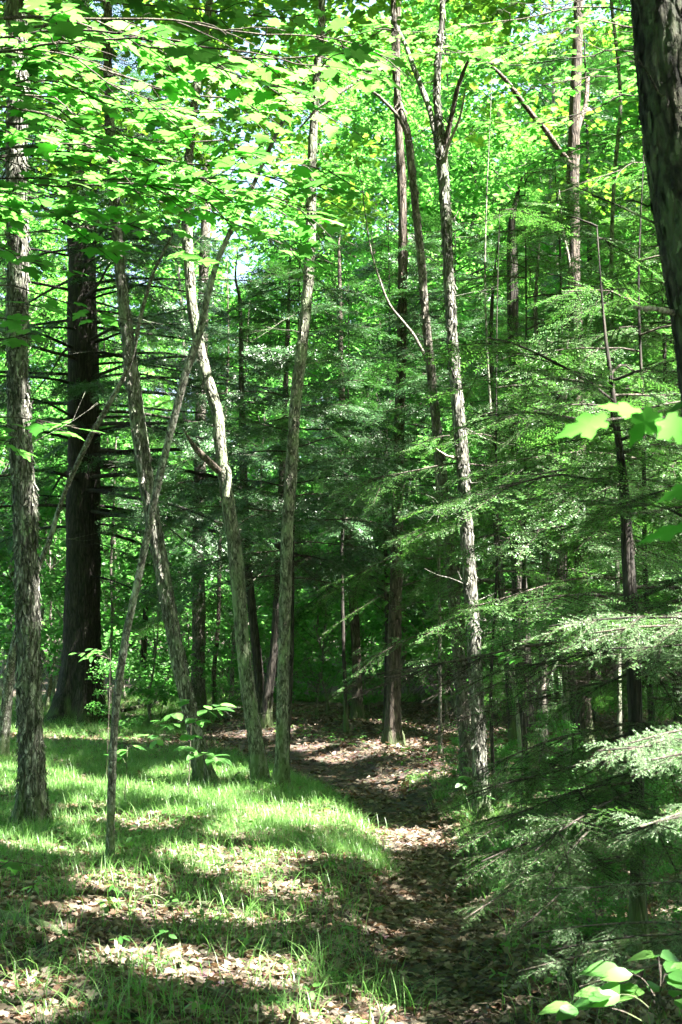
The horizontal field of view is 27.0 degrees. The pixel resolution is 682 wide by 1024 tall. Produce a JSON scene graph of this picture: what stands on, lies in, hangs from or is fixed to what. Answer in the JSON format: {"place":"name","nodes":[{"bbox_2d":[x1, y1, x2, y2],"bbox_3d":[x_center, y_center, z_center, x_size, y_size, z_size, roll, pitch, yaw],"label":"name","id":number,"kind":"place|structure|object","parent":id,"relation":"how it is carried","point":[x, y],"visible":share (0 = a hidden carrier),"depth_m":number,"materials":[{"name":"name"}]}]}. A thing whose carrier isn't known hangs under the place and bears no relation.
{"place":"outdoors","nodes":[
{"label":"outdoors","id":0,"kind":"place"},
{"bbox_2d":[120,721,502,1023],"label":"path","id":1,"kind":"structure","parent":0,"point":[458,934],"depth_m":10.08,"materials":[{"name":"soil"}]},
{"bbox_2d":[0,0,628,631],"label":"sky","id":2,"kind":"structure","parent":0,"point":[240,267],"materials":[{"name":"white"}]},
{"bbox_2d":[0,632,681,1023],"bbox_3d":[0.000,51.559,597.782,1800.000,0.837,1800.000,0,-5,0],"label":"ground","id":3,"kind":"structure","parent":0,"point":[298,740],"depth_m":8.18,"materials":[{"name":"brown plant"}]},
{"bbox_2d":[0,229,65,668],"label":"hemlock","id":4,"kind":"object","parent":3,"relation":"on","point":[8,523],"visible":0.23,"depth_m":29.99,"materials":[{"name":"green plant"}]},
{"bbox_2d":[0,910,66,936],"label":"fallen log","id":5,"kind":"object","parent":3,"relation":"on","point":[58,931],"visible":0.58,"depth_m":7.30,"materials":[{"name":"brown wood"}]},
{"bbox_2d":[0,0,103,830],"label":"shaggy tree","id":6,"kind":"object","parent":3,"relation":"on","point":[31,793],"visible":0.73,"depth_m":11.37,"materials":[{"name":"grey plant"}]},
{"bbox_2d":[0,442,127,710],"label":"understory tree","id":7,"kind":"object","parent":3,"relation":"on","point":[61,534],"visible":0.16,"depth_m":30.27,"materials":[{"name":"green plant"}]},
{"bbox_2d":[0,237,146,874],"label":"maple sapling","id":8,"kind":"object","parent":3,"relation":"on","point":[13,322],"visible":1,"depth_m":6.73,"materials":[{"name":"green plant"}]},
{"bbox_2d":[0,345,146,703],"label":"understory tree","id":9,"kind":"object","parent":3,"relation":"on","point":[46,355],"visible":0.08,"depth_m":33.05,"materials":[{"name":"green plant"}]},
{"bbox_2d":[0,409,151,676],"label":"understory tree","id":10,"kind":"object","parent":3,"relation":"on","point":[50,512],"visible":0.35,"depth_m":27.68,"materials":[{"name":"green plant"}]},
{"bbox_2d":[0,0,180,697],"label":"forest tree","id":11,"kind":"object","parent":3,"relation":"on","point":[50,242],"visible":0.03,"depth_m":35.60,"materials":[{"name":"green plant"}]},
{"bbox_2d":[0,86,194,672],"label":"forest tree","id":12,"kind":"object","parent":3,"relation":"on","point":[38,287],"visible":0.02,"depth_m":47.66,"materials":[{"name":"green plant"}]},
{"bbox_2d":[41,271,172,647],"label":"hemlock","id":13,"kind":"object","parent":3,"relation":"on","point":[116,352],"visible":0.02,"depth_m":42.50,"materials":[{"name":"green plant"}]},
{"bbox_2d":[108,315,116,712],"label":"pale sapling","id":14,"kind":"object","parent":3,"relation":"on","point":[111,640],"visible":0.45,"depth_m":28.39,"materials":[{"name":"grey plant"}]},
{"bbox_2d":[36,357,193,700],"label":"understory tree","id":15,"kind":"object","parent":3,"relation":"on","point":[125,445],"visible":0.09,"depth_m":32.05,"materials":[{"name":"green plant"}]},
{"bbox_2d":[85,650,153,736],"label":"understory tree","id":16,"kind":"object","parent":3,"relation":"on","point":[128,724],"visible":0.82,"depth_m":22.36,"materials":[{"name":"green plant"}]},
{"bbox_2d":[0,156,243,759],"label":"leaning tree","id":17,"kind":"object","parent":3,"relation":"on","point":[6,703],"visible":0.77,"depth_m":15.99,"materials":[{"name":"grey plant"}]},
{"bbox_2d":[55,522,190,701],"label":"understory tree","id":18,"kind":"object","parent":3,"relation":"on","point":[107,634],"visible":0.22,"depth_m":30.92,"materials":[{"name":"green plant"}]},
{"bbox_2d":[0,0,257,786],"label":"bent tree","id":19,"kind":"object","parent":3,"relation":"on","point":[178,657],"visible":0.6,"depth_m":15.63,"materials":[{"name":"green plant"}]},
{"bbox_2d":[42,321,230,696],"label":"hemlock","id":20,"kind":"object","parent":3,"relation":"on","point":[144,644],"visible":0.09,"depth_m":33.01,"materials":[{"name":"green plant"}]},
{"bbox_2d":[99,532,227,722],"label":"understory tree","id":21,"kind":"object","parent":3,"relation":"on","point":[151,690],"visible":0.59,"depth_m":26.39,"materials":[{"name":"green plant"}]},
{"bbox_2d":[46,35,315,643],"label":"forest tree","id":22,"kind":"object","parent":3,"relation":"on","point":[219,272],"visible":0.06,"depth_m":46.56,"materials":[{"name":"green plant"}]},
{"bbox_2d":[130,568,235,694],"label":"understory tree","id":23,"kind":"object","parent":3,"relation":"on","point":[188,615],"visible":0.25,"depth_m":28.41,"materials":[{"name":"green plant"}]},
{"bbox_2d":[134,698,234,799],"bbox_3d":[-1.478,2.235,13.040,0.738,1.012,1.073,5,-7,-44],"label":"beech seedling","id":24,"kind":"object","parent":3,"relation":"on","point":[210,758],"visible":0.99,"depth_m":13.15,"materials":[{"name":"green plant"}]},
{"bbox_2d":[94,2,279,716],"bbox_3d":[-2.525,-4.129,26.590,4.211,16.142,5.210,0,-5,0],"label":"grey tree","id":25,"kind":"object","parent":3,"relation":"on","point":[198,639],"visible":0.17,"depth_m":26.76,"materials":[{"name":"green plant"}]},
{"bbox_2d":[117,222,259,605],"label":"forest tree","id":26,"kind":"object","parent":3,"relation":"on","point":[181,276],"visible":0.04,"depth_m":53.94,"materials":[{"name":"green plant"}]},
{"bbox_2d":[105,82,305,863],"bbox_3d":[-0.902,-0.260,9.576,1.319,5.427,0.080,0,-5,0],"label":"leaning sapling","id":27,"kind":"object","parent":3,"relation":"on","point":[124,645],"visible":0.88,"depth_m":9.52,"materials":[{"name":"grey plant"}]},
{"bbox_2d":[0,0,413,279],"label":"maple tree","id":28,"kind":"object","parent":3,"relation":"on","point":[204,58],"visible":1,"depth_m":7.82,"materials":[{"name":"green plant"}]},
{"bbox_2d":[164,547,273,692],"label":"understory tree","id":29,"kind":"object","parent":3,"relation":"on","point":[229,660],"visible":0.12,"depth_m":33.20,"materials":[{"name":"green plant"}]},
{"bbox_2d":[211,256,228,712],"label":"thin tree","id":30,"kind":"object","parent":3,"relation":"on","point":[214,667],"visible":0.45,"depth_m":27.38,"materials":[{"name":"brown plant"}]},
{"bbox_2d":[0,0,446,727],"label":"hemlock tree","id":31,"kind":"object","parent":3,"relation":"on","point":[84,380],"visible":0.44,"depth_m":25.73,"materials":[{"name":"green plant"}]},
{"bbox_2d":[186,594,262,693],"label":"understory tree","id":32,"kind":"object","parent":3,"relation":"on","point":[221,658],"visible":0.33,"depth_m":32.27,"materials":[{"name":"green plant"}]},
{"bbox_2d":[188,611,271,719],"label":"understory tree","id":33,"kind":"object","parent":3,"relation":"on","point":[233,701],"visible":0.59,"depth_m":25.71,"materials":[{"name":"green plant"}]},
{"bbox_2d":[133,0,365,785],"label":"crooked tree","id":34,"kind":"object","parent":3,"relation":"on","point":[221,468],"visible":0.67,"depth_m":15.23,"materials":[{"name":"grey plant"}]},
{"bbox_2d":[234,250,273,725],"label":"dark leaning tree","id":35,"kind":"object","parent":3,"relation":"on","point":[259,678],"visible":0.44,"depth_m":23.46,"materials":[{"name":"brown plant"}]},
{"bbox_2d":[170,366,338,671],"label":"understory tree","id":36,"kind":"object","parent":3,"relation":"on","point":[263,622],"visible":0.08,"depth_m":31.07,"materials":[{"name":"green plant"}]},
{"bbox_2d":[260,257,290,728],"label":"dark leaning tree","id":37,"kind":"object","parent":3,"relation":"on","point":[266,707],"visible":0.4,"depth_m":23.19,"materials":[{"name":"brown plant"}]},
{"bbox_2d":[96,223,456,763],"bbox_3d":[-0.763,-0.156,18.454,4.949,7.191,4.576,0,-5,0],"label":"hemlock tree","id":38,"kind":"object","parent":3,"relation":"on","point":[278,365],"visible":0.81,"depth_m":18.53,"materials":[{"name":"green plant"}]},
{"bbox_2d":[232,582,341,710],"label":"understory tree","id":39,"kind":"object","parent":3,"relation":"on","point":[296,693],"visible":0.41,"depth_m":25.78,"materials":[{"name":"green plant"}]},
{"bbox_2d":[293,622,336,701],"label":"understory tree","id":40,"kind":"object","parent":3,"relation":"on","point":[299,684],"visible":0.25,"depth_m":32.99,"materials":[{"name":"green plant"}]},
{"bbox_2d":[255,472,383,715],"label":"understory tree","id":41,"kind":"object","parent":3,"relation":"on","point":[318,610],"visible":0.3,"depth_m":26.10,"materials":[{"name":"green plant"}]},
{"bbox_2d":[254,166,385,664],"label":"forest tree","id":42,"kind":"object","parent":3,"relation":"on","point":[357,232],"visible":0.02,"depth_m":54.82,"materials":[{"name":"green plant"}]},
{"bbox_2d":[263,478,384,713],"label":"understory tree","id":43,"kind":"object","parent":3,"relation":"on","point":[337,618],"visible":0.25,"depth_m":27.95,"materials":[{"name":"green plant"}]},
{"bbox_2d":[246,0,402,789],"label":"slender tree","id":44,"kind":"object","parent":3,"relation":"on","point":[281,771],"visible":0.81,"depth_m":14.85,"materials":[{"name":"grey plant"}]},
{"bbox_2d":[0,48,667,674],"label":"distant woods","id":45,"kind":"object","parent":3,"relation":"on","point":[286,156],"visible":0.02,"depth_m":58.68,"materials":[{"name":"green plant"}]},
{"bbox_2d":[0,0,649,240],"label":"canopy foliage","id":46,"kind":"object","parent":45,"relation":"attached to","point":[213,119],"visible":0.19,"depth_m":23.73,"materials":[{"name":"green plant"}]},
{"bbox_2d":[208,4,465,677],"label":"forest tree","id":47,"kind":"object","parent":3,"relation":"on","point":[344,78],"visible":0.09,"depth_m":46.87,"materials":[{"name":"green plant"}]},
{"bbox_2d":[0,689,681,1023],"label":"grass","id":48,"kind":"structure","parent":3,"relation":"on","point":[94,790],"depth_m":10.21,"materials":[{"name":"green plant"}]},
{"bbox_2d":[0,700,681,1023],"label":"ground plants","id":49,"kind":"object","parent":3,"relation":"on","point":[271,998],"visible":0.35,"depth_m":8.65,"materials":[{"name":"green plant"}]},
{"bbox_2d":[340,284,348,732],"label":"pole sapling","id":50,"kind":"object","parent":3,"relation":"on","point":[345,721],"visible":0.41,"depth_m":21.79,"materials":[{"name":"brown plant"}]},
{"bbox_2d":[270,325,423,692],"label":"understory tree","id":51,"kind":"object","parent":3,"relation":"on","point":[359,348],"visible":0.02,"depth_m":34.22,"materials":[{"name":"green plant"}]},
{"bbox_2d":[337,230,365,718],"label":"brown tree","id":52,"kind":"object","parent":3,"relation":"on","point":[357,709],"visible":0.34,"depth_m":25.41,"materials":[{"name":"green plant"}]},
{"bbox_2d":[295,532,436,711],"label":"understory tree","id":53,"kind":"object","parent":3,"relation":"on","point":[347,658],"visible":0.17,"depth_m":30.10,"materials":[{"name":"green plant"}]},
{"bbox_2d":[333,624,404,714],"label":"understory tree","id":54,"kind":"object","parent":3,"relation":"on","point":[366,699],"visible":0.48,"depth_m":27.73,"materials":[{"name":"green plant"}]},
{"bbox_2d":[192,0,551,746],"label":"dark tree","id":55,"kind":"object","parent":3,"relation":"on","point":[392,728],"visible":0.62,"depth_m":20.73,"materials":[{"name":"green plant"}]},
{"bbox_2d":[249,37,498,684],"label":"forest tree","id":56,"kind":"object","parent":3,"relation":"on","point":[374,124],"visible":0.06,"depth_m":43.94,"materials":[{"name":"green plant"}]},
{"bbox_2d":[257,1,494,390],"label":"forest tree","id":57,"kind":"object","parent":3,"relation":"on","point":[370,96],"visible":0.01,"depth_m":51.56,"materials":[{"name":"green plant"}]},
{"bbox_2d":[297,333,487,712],"bbox_3d":[1.197,0.266,29.044,4.077,8.049,3.941,2,-5,-24],"label":"understory tree","id":58,"kind":"object","parent":3,"relation":"on","point":[383,628],"visible":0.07,"depth_m":28.99,"materials":[{"name":"green plant"}]},
{"bbox_2d":[348,144,442,754],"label":"leaning tree","id":59,"kind":"object","parent":3,"relation":"on","point":[439,751],"visible":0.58,"depth_m":18.06,"materials":[{"name":"grey plant"}]},
{"bbox_2d":[254,211,541,725],"bbox_3d":[1.047,-0.681,23.970,5.294,8.692,5.360,0,-5,0],"label":"hemlock tree","id":60,"kind":"object","parent":3,"relation":"on","point":[387,381],"visible":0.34,"depth_m":23.65,"materials":[{"name":"green plant"}]},
{"bbox_2d":[299,0,545,790],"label":"shaded tree","id":61,"kind":"object","parent":3,"relation":"on","point":[488,8],"visible":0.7,"depth_m":14.79,"materials":[{"name":"grey plant"}]},
{"bbox_2d":[278,211,586,604],"bbox_3d":[1.897,-0.460,20.824,4.923,7.815,4.880,-3,-6,35],"label":"hemlock tree","id":62,"kind":"object","parent":3,"relation":"on","point":[430,238],"visible":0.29,"depth_m":20.49,"materials":[{"name":"green plant"}]},
{"bbox_2d":[365,438,511,722],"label":"understory tree","id":63,"kind":"object","parent":3,"relation":"on","point":[443,677],"visible":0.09,"depth_m":24.73,"materials":[{"name":"green plant"}]},
{"bbox_2d":[350,308,530,716],"bbox_3d":[2.116,0.060,26.610,3.998,7.893,3.864,-1,-5,6],"label":"understory tree","id":64,"kind":"object","parent":3,"relation":"on","point":[410,631],"visible":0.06,"depth_m":26.75,"materials":[{"name":"green plant"}]},
{"bbox_2d":[316,6,582,683],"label":"forest tree","id":65,"kind":"object","parent":3,"relation":"on","point":[351,317],"visible":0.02,"depth_m":44.61,"materials":[{"name":"green plant"}]},
{"bbox_2d":[372,412,531,719],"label":"understory tree","id":66,"kind":"object","parent":3,"relation":"on","point":[420,465],"visible":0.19,"depth_m":22.40,"materials":[{"name":"green plant"}]},
{"bbox_2d":[392,0,521,822],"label":"peeling tree","id":67,"kind":"object","parent":3,"relation":"on","point":[442,138],"visible":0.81,"depth_m":12.41,"materials":[{"name":"grey plant"}]},
{"bbox_2d":[386,149,534,575],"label":"forest tree","id":68,"kind":"object","parent":3,"relation":"on","point":[456,218],"visible":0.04,"depth_m":48.65,"materials":[{"name":"green plant"}]},
{"bbox_2d":[317,0,606,690],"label":"forest tree","id":69,"kind":"object","parent":3,"relation":"on","point":[415,123],"visible":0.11,"depth_m":37.67,"materials":[{"name":"green plant"}]},
{"bbox_2d":[394,46,585,565],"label":"forest tree","id":70,"kind":"object","parent":3,"relation":"on","point":[490,173],"visible":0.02,"depth_m":45.51,"materials":[{"name":"green plant"}]},
{"bbox_2d":[308,165,681,795],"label":"hemlock tree","id":71,"kind":"object","parent":3,"relation":"on","point":[501,280],"visible":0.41,"depth_m":13.84,"materials":[{"name":"green plant"}]},
{"bbox_2d":[346,0,646,200],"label":"maple tree","id":72,"kind":"object","parent":3,"relation":"on","point":[533,53],"visible":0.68,"depth_m":13.07,"materials":[{"name":"green plant"}]},
{"bbox_2d":[323,208,677,810],"bbox_3d":[1.464,-0.009,12.804,3.233,5.603,2.454,0,-5,0],"label":"hemlock tree","id":73,"kind":"object","parent":3,"relation":"on","point":[494,582],"visible":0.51,"depth_m":12.63,"materials":[{"name":"green plant"}]},
{"bbox_2d":[488,228,517,756],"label":"dark tree","id":74,"kind":"object","parent":3,"relation":"on","point":[512,731],"visible":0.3,"depth_m":16.95,"materials":[{"name":"brown plant"}]},
{"bbox_2d":[484,75,525,795],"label":"pale sapling","id":75,"kind":"object","parent":3,"relation":"on","point":[518,726],"visible":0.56,"depth_m":13.62,"materials":[{"name":"brown plant"}]},
{"bbox_2d":[338,214,681,963],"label":"hemlock tree","id":76,"kind":"object","parent":3,"relation":"on","point":[556,824],"visible":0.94,"depth_m":6.93,"materials":[{"name":"green plant"}]},
{"bbox_2d":[366,0,675,701],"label":"forest tree","id":77,"kind":"object","parent":3,"relation":"on","point":[468,195],"visible":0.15,"depth_m":31.38,"materials":[{"name":"green plant"}]},
{"bbox_2d":[507,177,539,772],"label":"dark tree","id":78,"kind":"object","parent":3,"relation":"on","point":[513,305],"visible":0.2,"depth_m":15.62,"materials":[{"name":"brown plant"}]},
{"bbox_2d":[438,288,622,637],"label":"understory tree","id":79,"kind":"object","parent":3,"relation":"on","point":[553,289],"visible":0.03,"depth_m":27.01,"materials":[{"name":"green plant"}]},
{"bbox_2d":[392,150,681,761],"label":"hemlock tree","id":80,"kind":"object","parent":3,"relation":"on","point":[539,310],"visible":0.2,"depth_m":16.83,"materials":[{"name":"green plant"}]},
{"bbox_2d":[395,155,681,855],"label":"hemlock tree","id":81,"kind":"object","parent":3,"relation":"on","point":[613,552],"visible":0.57,"depth_m":10.08,"materials":[{"name":"green plant"}]},
{"bbox_2d":[532,243,550,791],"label":"mossy tree","id":82,"kind":"object","parent":3,"relation":"on","point":[535,315],"visible":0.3,"depth_m":13.98,"materials":[{"name":"grey plant"}]},
{"bbox_2d":[445,0,645,750],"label":"forked tree","id":83,"kind":"object","parent":3,"relation":"on","point":[574,128],"visible":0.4,"depth_m":19.37,"materials":[{"name":"green plant"}]},
{"bbox_2d":[524,855,597,944],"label":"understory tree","id":84,"kind":"object","parent":3,"relation":"on","point":[560,923],"visible":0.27,"depth_m":7.51,"materials":[{"name":"green plant"}]},
{"bbox_2d":[556,189,572,778],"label":"mossy tree","id":85,"kind":"object","parent":3,"relation":"on","point":[565,398],"visible":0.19,"depth_m":14.48,"materials":[{"name":"grey plant"}]},
{"bbox_2d":[543,717,585,800],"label":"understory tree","id":86,"kind":"object","parent":3,"relation":"on","point":[565,725],"visible":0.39,"depth_m":12.40,"materials":[{"name":"green plant"}]},
{"bbox_2d":[461,7,681,721],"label":"hemlock","id":87,"kind":"object","parent":3,"relation":"on","point":[558,75],"visible":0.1,"depth_m":26.18,"materials":[{"name":"green plant"}]},
{"bbox_2d":[462,169,681,735],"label":"hemlock tree","id":88,"kind":"object","parent":3,"relation":"on","point":[665,353],"visible":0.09,"depth_m":20.07,"materials":[{"name":"green plant"}]},
{"bbox_2d":[477,124,681,712],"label":"hemlock tree","id":89,"kind":"object","parent":3,"relation":"on","point":[625,326],"visible":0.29,"depth_m":13.23,"materials":[{"name":"green plant"}]},
{"bbox_2d":[495,38,680,685],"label":"forest tree","id":90,"kind":"object","parent":3,"relation":"on","point":[549,94],"visible":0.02,"depth_m":37.18,"materials":[{"name":"green plant"}]},
{"bbox_2d":[504,278,680,719],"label":"understory tree","id":91,"kind":"object","parent":3,"relation":"on","point":[624,711],"visible":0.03,"depth_m":25.43,"materials":[{"name":"green plant"}]},
{"bbox_2d":[511,604,681,1002],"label":"hemlock tree","id":92,"kind":"object","parent":3,"relation":"on","point":[672,626],"visible":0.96,"depth_m":5.26,"materials":[{"name":"green plant"}]},
{"bbox_2d":[546,815,648,935],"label":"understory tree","id":93,"kind":"object","parent":3,"relation":"on","point":[584,920],"visible":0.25,"depth_m":7.58,"materials":[{"name":"green plant"}]},
{"bbox_2d":[518,12,681,598],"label":"forest tree","id":94,"kind":"object","parent":3,"relation":"on","point":[631,107],"visible":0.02,"depth_m":27.59,"materials":[{"name":"green plant"}]},
{"bbox_2d":[538,950,681,1023],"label":"hobblebush plant","id":95,"kind":"object","parent":3,"relation":"on","point":[613,992],"visible":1,"depth_m":4.52,"materials":[{"name":"green plant"}]},
{"bbox_2d":[609,0,623,787],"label":"pale sapling","id":96,"kind":"object","parent":3,"relation":"on","point":[619,713],"visible":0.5,"depth_m":13.76,"materials":[{"name":"brown plant"}]},
{"bbox_2d":[554,391,681,545],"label":"maple sapling","id":97,"kind":"object","parent":3,"relation":"on","point":[648,420],"visible":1,"depth_m":2.58,"materials":[{"name":"green plant"}]},
{"bbox_2d":[570,159,681,659],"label":"hemlock","id":98,"kind":"object","parent":3,"relation":"on","point":[630,359],"visible":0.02,"depth_m":24.45,"materials":[{"name":"green plant"}]},
{"bbox_2d":[582,785,672,936],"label":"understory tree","id":99,"kind":"object","parent":3,"relation":"on","point":[617,905],"visible":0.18,"depth_m":7.57,"materials":[{"name":"green plant"}]},
{"bbox_2d":[576,0,681,516],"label":"furrowed tree","id":100,"kind":"object","parent":3,"relation":"on","point":[657,35],"visible":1,"depth_m":4.24,"materials":[{"name":"brown plant"}]},
{"bbox_2d":[619,778,681,896],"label":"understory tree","id":101,"kind":"object","parent":3,"relation":"on","point":[670,802],"visible":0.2,"depth_m":9.05,"materials":[{"name":"green plant"}]},
{"bbox_2d":[440,738,471,790],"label":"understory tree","id":102,"kind":"object","parent":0,"point":[459,755],"visible":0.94,"depth_m":13.93,"materials":[{"name":"green plant"}]},
{"bbox_2d":[515,711,568,797],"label":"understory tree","id":103,"kind":"object","parent":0,"point":[543,717],"visible":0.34,"depth_m":13.02,"materials":[{"name":"green plant"}]},
{"bbox_2d":[576,864,628,947],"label":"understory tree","id":104,"kind":"object","parent":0,"point":[621,913],"visible":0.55,"depth_m":7.44,"materials":[{"name":"green plant"}]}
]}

